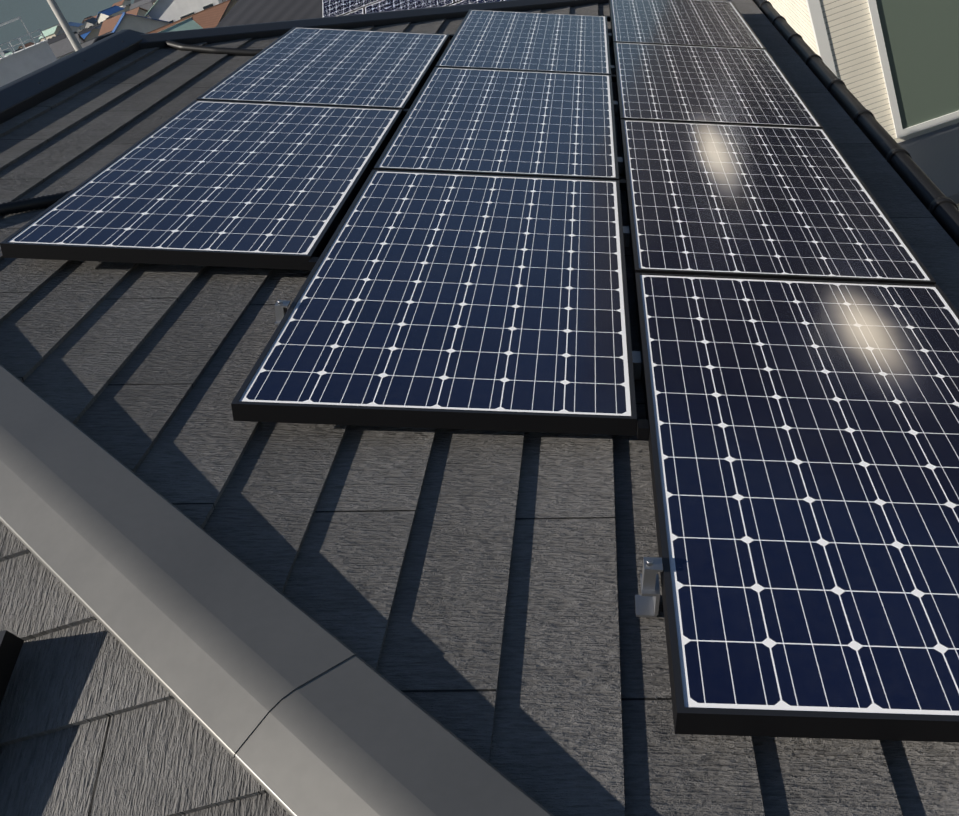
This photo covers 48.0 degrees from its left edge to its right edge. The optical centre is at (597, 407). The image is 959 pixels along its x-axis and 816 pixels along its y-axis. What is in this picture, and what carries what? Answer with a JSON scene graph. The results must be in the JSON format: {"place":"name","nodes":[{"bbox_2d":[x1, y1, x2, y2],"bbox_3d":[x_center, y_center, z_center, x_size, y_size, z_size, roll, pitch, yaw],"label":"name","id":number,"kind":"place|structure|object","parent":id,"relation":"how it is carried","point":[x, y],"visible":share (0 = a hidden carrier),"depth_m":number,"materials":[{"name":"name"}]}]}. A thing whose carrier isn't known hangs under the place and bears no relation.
{"place":"outdoors","nodes":[
{"label":"outdoors","id":0,"kind":"place"},
{"bbox_2d":[18,42,33,48],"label":"house","id":1,"kind":"structure","parent":0,"point":[28,44],"depth_m":630.98,"materials":[{"name":"paint"}]},
{"bbox_2d":[39,26,61,40],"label":"house","id":2,"kind":"structure","parent":0,"point":[52,32],"depth_m":526.91,"materials":[{"name":"paint"}]},
{"bbox_2d":[47,33,66,43],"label":"roof","id":3,"kind":"structure","parent":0,"point":[57,38],"depth_m":376.01,"materials":[{"name":"paint"}]},
{"bbox_2d":[0,0,133,55],"bbox_3d":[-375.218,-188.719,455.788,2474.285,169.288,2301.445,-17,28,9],"label":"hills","id":4,"kind":"structure","parent":0,"point":[34,15],"depth_m":1285.70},
{"bbox_2d":[49,33,84,59],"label":"roof","id":5,"kind":"structure","parent":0,"point":[61,48],"depth_m":216.46,"materials":[{"name":"paint"}]},
{"bbox_2d":[57,22,84,34],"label":"house","id":6,"kind":"structure","parent":0,"point":[76,27],"depth_m":402.44,"materials":[{"name":"paint"}]},
{"bbox_2d":[80,31,90,38],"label":"house","id":7,"kind":"structure","parent":0,"point":[84,35],"depth_m":285.66,"materials":[{"name":"paint"}]},
{"bbox_2d":[83,17,98,28],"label":"house","id":8,"kind":"structure","parent":0,"point":[89,22],"depth_m":526.66,"materials":[{"name":"paint"}]},
{"bbox_2d":[79,22,102,34],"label":"house","id":9,"kind":"structure","parent":0,"point":[86,30],"depth_m":350.66,"materials":[{"name":"paint"}]},
{"bbox_2d":[84,24,101,40],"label":"roof","id":10,"kind":"structure","parent":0,"point":[94,33],"depth_m":250.80,"materials":[{"name":"paint"}]},
{"bbox_2d":[95,5,124,22],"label":"house","id":11,"kind":"structure","parent":0,"point":[103,15],"depth_m":420.05,"materials":[{"name":"paint"}]},
{"bbox_2d":[80,15,150,47],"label":"house","id":12,"kind":"structure","parent":0,"point":[87,43],"depth_m":160.87,"materials":[{"name":"paint"}]},
{"bbox_2d":[112,0,130,6],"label":"house","id":13,"kind":"structure","parent":0,"point":[122,3],"depth_m":630.37,"materials":[{"name":"paint"}]},
{"bbox_2d":[98,7,148,35],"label":"house","id":14,"kind":"structure","parent":0,"point":[109,25],"depth_m":227.12,"materials":[{"name":"paint"}]},
{"bbox_2d":[122,5,129,11],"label":"house","id":15,"kind":"structure","parent":0,"point":[127,7],"depth_m":543.29,"materials":[{"name":"paint"}]},
{"bbox_2d":[126,2,153,11],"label":"house","id":16,"kind":"structure","parent":0,"point":[148,6],"depth_m":354.81,"materials":[{"name":"paint"}]},
{"bbox_2d":[130,0,150,9],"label":"roof","id":17,"kind":"structure","parent":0,"point":[137,4],"depth_m":432.06,"materials":[{"name":"paint"}]},
{"bbox_2d":[111,12,171,32],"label":"roof","id":18,"kind":"structure","parent":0,"point":[126,21],"depth_m":126.10,"materials":[{"name":"paint"}]},
{"bbox_2d":[218,0,237,23],"bbox_3d":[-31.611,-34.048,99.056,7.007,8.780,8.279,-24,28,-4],"label":"roof edge","id":19,"kind":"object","parent":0,"point":[232,3],"depth_m":94.00,"materials":[{"name":"paint"}]},
{"bbox_2d":[767,0,958,209],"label":"neighbour building","id":20,"kind":"structure","parent":0,"point":[893,65],"depth_m":9.75,"materials":[{"name":"beige"}]},
{"label":"ground","id":21,"kind":"structure","parent":0,"visible":0},
{"bbox_2d":[0,16,56,86],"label":"dock","id":22,"kind":"object","parent":21,"relation":"on","point":[14,65],"visible":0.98,"depth_m":95.68,"materials":[{"name":"metal"}]},
{"bbox_2d":[47,0,81,50],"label":"utility pole","id":23,"kind":"object","parent":21,"relation":"on","point":[67,29],"depth_m":38.22,"materials":[{"name":"grey concrete"}]},
{"bbox_2d":[158,17,202,32],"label":"roof","id":24,"kind":"structure","parent":21,"relation":"on","point":[189,24],"depth_m":108.27,"materials":[{"name":"paint"}]},
{"bbox_2d":[144,0,226,22],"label":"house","id":25,"kind":"structure","parent":21,"relation":"on","point":[168,11],"depth_m":127.38,"materials":[{"name":"paint"}]},
{"bbox_2d":[145,0,229,33],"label":"brown house","id":26,"kind":"structure","parent":21,"relation":"on","point":[210,17],"depth_m":109.84,"materials":[{"name":"paint"}]},
{"bbox_2d":[216,0,502,26],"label":"roof","id":27,"kind":"structure","parent":21,"relation":"on","point":[243,12],"depth_m":19.15,"materials":[{"name":"paint"}]},
{"bbox_2d":[322,0,380,17],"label":"solar panel","id":28,"kind":"object","parent":27,"relation":"on","point":[331,8],"visible":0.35,"depth_m":18.34,"materials":[{"name":"blue"}]},
{"bbox_2d":[342,7,364,15],"bbox_3d":[-4.658,-6.258,18.065,1.580,0.040,0.812,-17,55,9],"label":"solar panel","id":29,"kind":"object","parent":27,"relation":"on","point":[360,11],"visible":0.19,"depth_m":18.14,"materials":[{"name":"blue"}]},
{"bbox_2d":[365,0,453,13],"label":"solar panel","id":30,"kind":"object","parent":27,"relation":"on","point":[387,5],"visible":0.43,"depth_m":17.84,"materials":[{"name":"blue"}]},
{"bbox_2d":[449,0,501,5],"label":"solar panel","id":31,"kind":"object","parent":27,"relation":"on","point":[463,2],"visible":0.04,"depth_m":17.30,"materials":[{"name":"blue"}]},
{"bbox_3d":[-0.199,4.284,7.290,5.645,10.212,8.292,-17,28,9],"label":"house","id":32,"kind":"object","parent":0,"visible":0},
{"bbox_2d":[0,521,289,815],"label":"roof","id":33,"kind":"structure","parent":32,"relation":"on","point":[97,718],"depth_m":1.63,"materials":[{"name":"stone"}]},
{"bbox_2d":[0,630,23,704],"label":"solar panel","id":34,"kind":"object","parent":33,"relation":"on","point":[11,644],"visible":1,"depth_m":1.68,"materials":[{"name":"black"}]},
{"bbox_2d":[138,0,608,49],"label":"dark hip caps","id":35,"kind":"object","parent":32,"relation":"on","point":[219,34],"visible":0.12,"depth_m":6.07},
{"bbox_2d":[0,0,958,815],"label":"roof","id":36,"kind":"object","parent":32,"relation":"on","point":[478,590],"visible":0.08,"depth_m":2.00,"materials":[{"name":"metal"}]},
{"bbox_2d":[0,32,262,216],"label":"cable conduits","id":37,"kind":"object","parent":36,"relation":"on","point":[25,205],"visible":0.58,"depth_m":3.31,"materials":[{"name":"black plastic"}]},
{"bbox_2d":[0,364,553,815],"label":"hip cap","id":38,"kind":"object","parent":36,"relation":"on","point":[290,706],"visible":1,"depth_m":1.62,"materials":[{"name":"grey metal"}]},
{"bbox_2d":[274,33,662,617],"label":"panel mounts","id":39,"kind":"object","parent":36,"relation":"on","point":[647,600],"visible":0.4,"depth_m":1.77,"materials":[{"name":"silver metal"}]},
{"bbox_2d":[0,100,402,269],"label":"solar panel","id":40,"kind":"object","parent":39,"relation":"on","point":[234,184],"visible":0.92,"depth_m":3.24,"materials":[{"name":"blue"}]},
{"bbox_2d":[196,27,449,109],"bbox_3d":[-1.177,-1.573,4.904,0.812,0.040,1.580,2,29,-2],"label":"solar panel","id":41,"kind":"object","parent":39,"relation":"on","point":[342,67],"visible":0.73,"depth_m":4.75,"materials":[{"name":"blue"}]},
{"bbox_2d":[231,170,636,435],"bbox_3d":[-0.330,-0.363,2.836,0.812,0.041,1.580,2,29,-2],"label":"solar panel","id":42,"kind":"object","parent":39,"relation":"on","point":[437,300],"visible":0.94,"depth_m":2.54,"materials":[{"name":"blue"}]},
{"bbox_2d":[374,67,618,179],"bbox_3d":[-0.337,-1.149,4.230,0.812,0.041,1.580,2,29,-2],"label":"solar panel","id":43,"kind":"object","parent":39,"relation":"on","point":[506,122],"visible":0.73,"depth_m":4.05,"materials":[{"name":"blue"}]},
{"bbox_2d":[435,9,610,74],"bbox_3d":[-0.345,-1.934,5.624,0.812,0.041,1.580,2,29,-2],"label":"solar panel","id":44,"kind":"object","parent":39,"relation":"on","point":[527,41],"visible":0.73,"depth_m":5.48,"materials":[{"name":"blue"}]},
{"bbox_2d":[609,0,765,48],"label":"solar panel","id":45,"kind":"object","parent":39,"relation":"on","point":[710,23],"visible":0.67,"depth_m":6.20,"materials":[{"name":"blue"}]},
{"bbox_2d":[613,42,822,127],"bbox_3d":[0.495,-1.509,4.949,0.812,0.040,1.580,2,29,-2],"label":"solar panel","id":46,"kind":"object","parent":39,"relation":"on","point":[701,84],"visible":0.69,"depth_m":4.79,"materials":[{"name":"blue"}]},
{"bbox_2d":[620,119,935,284],"bbox_3d":[0.502,-0.724,3.555,0.812,0.040,1.580,2,29,-2],"label":"solar panel","id":47,"kind":"object","parent":39,"relation":"on","point":[736,200],"visible":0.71,"depth_m":3.34,"materials":[{"name":"blue"}]},
{"bbox_2d":[237,16,877,439],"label":"panel clamps","id":48,"kind":"object","parent":47,"relation":"on","point":[641,428],"visible":0.42,"depth_m":2.81,"materials":[{"name":"black"}]},
{"bbox_2d":[634,273,958,741],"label":"solar panel","id":49,"kind":"object","parent":39,"relation":"on","point":[803,439],"visible":0.91,"depth_m":1.92,"materials":[{"name":"blue"}]},
{"bbox_2d":[752,0,958,246],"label":"ridge cap","id":50,"kind":"object","parent":32,"relation":"on","point":[940,206],"visible":0.4,"depth_m":4.50,"materials":[{"name":"black plastic"}]},
{"label":"roof plane","id":51,"kind":"object","parent":32,"relation":"on","visible":0},
{"bbox_2d":[0,29,144,123],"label":"ridge cap","id":52,"kind":"object","parent":51,"relation":"on","point":[30,90],"visible":0.94,"depth_m":4.64,"materials":[{"name":"metal"}]}
]}

